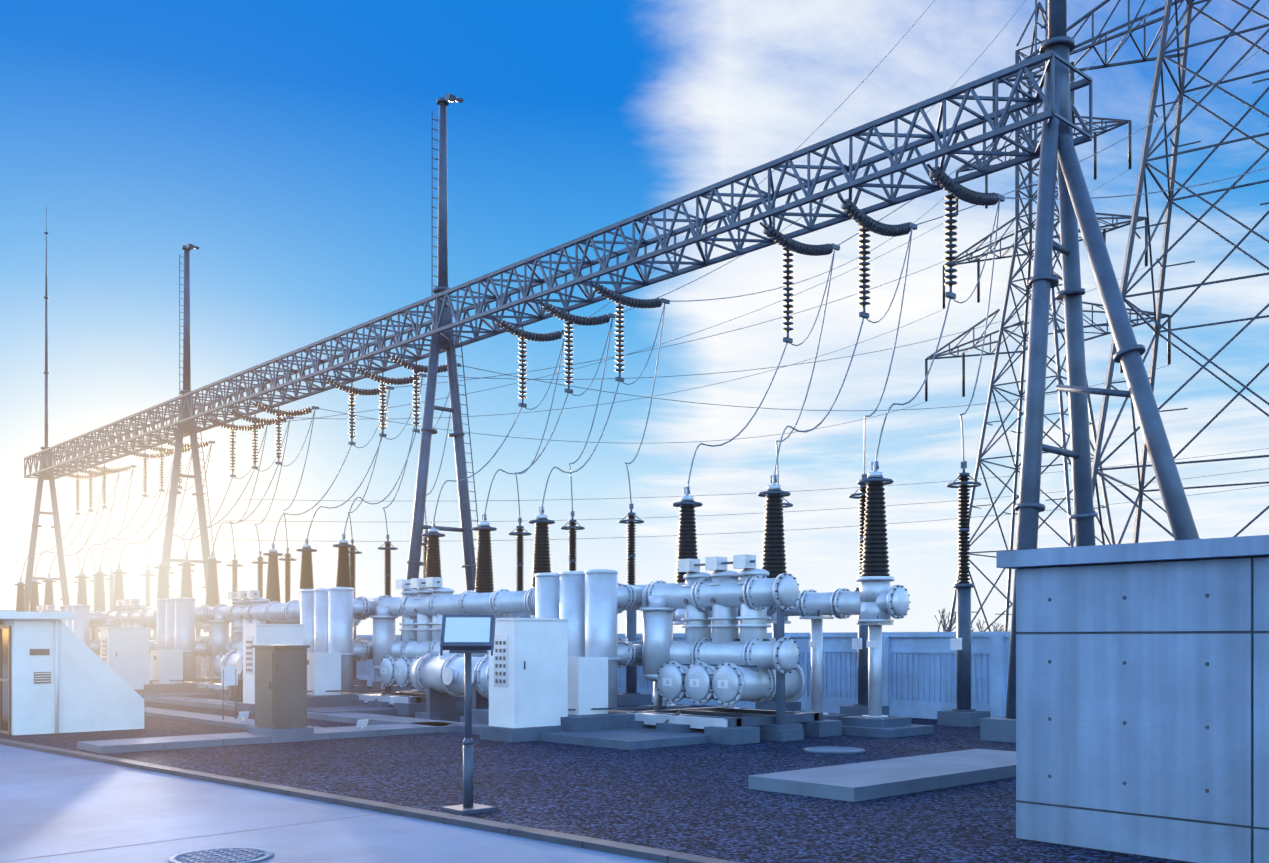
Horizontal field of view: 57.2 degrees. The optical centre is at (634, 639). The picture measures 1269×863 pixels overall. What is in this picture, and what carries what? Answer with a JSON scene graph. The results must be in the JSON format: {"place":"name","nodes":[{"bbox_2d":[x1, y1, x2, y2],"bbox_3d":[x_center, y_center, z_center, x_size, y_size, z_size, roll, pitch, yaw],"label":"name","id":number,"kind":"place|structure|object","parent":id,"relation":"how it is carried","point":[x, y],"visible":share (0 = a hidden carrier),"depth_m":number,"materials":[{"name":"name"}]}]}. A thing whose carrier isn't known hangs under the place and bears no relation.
{"place":"outdoors","nodes":[
{"label":"outdoors","id":0,"kind":"place"},
{"bbox_2d":[0,611,143,734],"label":"small building","id":1,"kind":"structure","parent":0,"point":[57,675],"depth_m":22.83,"materials":[{"name":"white paint"}]},
{"bbox_2d":[0,769,382,861],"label":"road marking","id":2,"kind":"object","parent":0,"point":[168,840],"depth_m":10.95,"materials":[{"name":"white paint"}]},
{"bbox_2d":[0,738,739,862],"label":"kerb","id":3,"kind":"structure","parent":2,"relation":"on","point":[635,851],"depth_m":11.99,"materials":[{"name":"grey concrete"}]},
{"bbox_2d":[0,744,662,862],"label":"concrete road","id":4,"kind":"structure","parent":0,"point":[57,813],"depth_m":11.38,"materials":[{"name":"grey concrete"}]},
{"bbox_2d":[168,847,273,862],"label":"manhole cover","id":5,"kind":"object","parent":4,"relation":"on","point":[235,855],"depth_m":9.77,"materials":[{"name":"metal"}]},
{"bbox_2d":[99,631,1010,718],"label":"perimeter wall","id":6,"kind":"structure","parent":0,"point":[919,674],"depth_m":27.55,"materials":[{"name":"paint"}]},
{"bbox_2d":[0,686,1187,862],"bbox_3d":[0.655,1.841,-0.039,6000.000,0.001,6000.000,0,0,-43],"label":"gravel ground","id":7,"kind":"structure","parent":0,"point":[700,799],"depth_m":14.29,"materials":[{"name":"grey gravel"}]},
{"bbox_2d":[24,206,69,611],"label":"gantry pole","id":8,"kind":"object","parent":7,"relation":"on","point":[65,598],"visible":0.69,"depth_m":69.05,"materials":[{"name":"metal"}]},
{"bbox_2d":[153,243,219,676],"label":"gantry pole","id":9,"kind":"object","parent":7,"relation":"on","point":[176,475],"visible":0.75,"depth_m":53.39,"materials":[{"name":"metal"}]},
{"bbox_2d":[221,666,237,719],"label":"sign posts","id":10,"kind":"object","parent":7,"relation":"on","point":[229,675],"visible":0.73,"depth_m":25.32,"materials":[{"name":"metal"}]},
{"bbox_2d":[238,711,368,728],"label":"trench labels","id":11,"kind":"object","parent":7,"relation":"on","point":[360,723],"visible":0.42,"depth_m":22.57,"materials":[{"name":"paint"}]},
{"bbox_2d":[391,94,478,691],"bbox_3d":[-6.118,-7.869,37.763,4.000,19.463,1.277,0,0,-43],"label":"gantry pole","id":12,"kind":"object","parent":7,"relation":"on","point":[438,342],"visible":0.67,"depth_m":37.78,"materials":[{"name":"metal"}]},
{"bbox_2d":[0,461,933,749],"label":"gas-insulated switchgear","id":13,"kind":"object","parent":7,"relation":"on","point":[554,663],"visible":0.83,"depth_m":23.58,"materials":[{"name":"paint"}]},
{"bbox_2d":[21,0,1268,576],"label":"conductors","id":14,"kind":"object","parent":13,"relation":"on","point":[653,390],"visible":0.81,"depth_m":41.41,"materials":[{"name":"metal"}]},
{"bbox_2d":[440,615,495,814],"bbox_3d":[-1.794,0.785,12.518,0.627,2.111,0.517,0,0,-27],"label":"display stand","id":15,"kind":"object","parent":7,"relation":"on","point":[468,635],"visible":1,"depth_m":12.48,"materials":[{"name":"metal"}]},
{"bbox_2d":[74,465,989,726],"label":"bushing insulators","id":16,"kind":"object","parent":7,"relation":"on","point":[963,714],"visible":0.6,"depth_m":26.91,"materials":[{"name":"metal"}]},
{"bbox_2d":[77,695,1015,801],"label":"concrete slabs","id":17,"kind":"structure","parent":7,"relation":"on","point":[860,781],"depth_m":16.45,"materials":[{"name":"concrete"}]},
{"bbox_2d":[248,645,313,742],"bbox_3d":[-6.482,0.971,21.315,0.800,1.740,1.000,0,0,-43],"label":"electrical cabinet","id":18,"kind":"object","parent":17,"relation":"on","point":[280,693],"visible":0.98,"depth_m":21.02,"materials":[{"name":"metal"}]},
{"bbox_2d":[934,608,1007,631],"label":"bare trees","id":19,"kind":"object","parent":7,"relation":"on","point":[953,622],"visible":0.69,"depth_m":47.25,"materials":[{"name":"plant"}]},
{"bbox_2d":[925,2,1170,631],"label":"lattice tower","id":20,"kind":"structure","parent":7,"relation":"on","point":[1030,227],"depth_m":66.85,"materials":[{"name":"metal"}]},
{"bbox_2d":[980,0,1199,742],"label":"gantry pole","id":21,"kind":"object","parent":7,"relation":"on","point":[1058,154],"visible":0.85,"depth_m":21.75,"materials":[{"name":"metal"}]},
{"bbox_2d":[24,50,1092,478],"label":"gantry truss beam","id":22,"kind":"structure","parent":21,"relation":"attached to","point":[770,196],"depth_m":30.63,"materials":[{"name":"metal"}]},
{"bbox_2d":[20,164,1004,579],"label":"insulator strings","id":23,"kind":"object","parent":22,"relation":"attached to","point":[940,178],"visible":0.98,"depth_m":33.91,"materials":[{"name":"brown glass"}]},
{"bbox_2d":[992,0,1268,544],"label":"lattice tower","id":24,"kind":"structure","parent":7,"relation":"on","point":[1161,57],"depth_m":44.80,"materials":[{"name":"metal"}]},
{"bbox_2d":[0,0,1268,636],"label":"sky","id":25,"kind":"structure","parent":0,"point":[287,142],"materials":[{"name":"blue"}]},
{"bbox_2d":[804,746,864,753],"bbox_3d":[3.304,1.826,19.242,1.000,0.030,1.000,0,0,-43],"label":"manhole cover","id":26,"kind":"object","parent":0,"point":[835,750],"depth_m":19.09,"materials":[{"name":"concrete"}]},
{"bbox_2d":[996,535,1268,862],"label":"concrete wall","id":27,"kind":"structure","parent":0,"point":[1142,699],"depth_m":9.84,"materials":[{"name":"concrete"}]}
]}

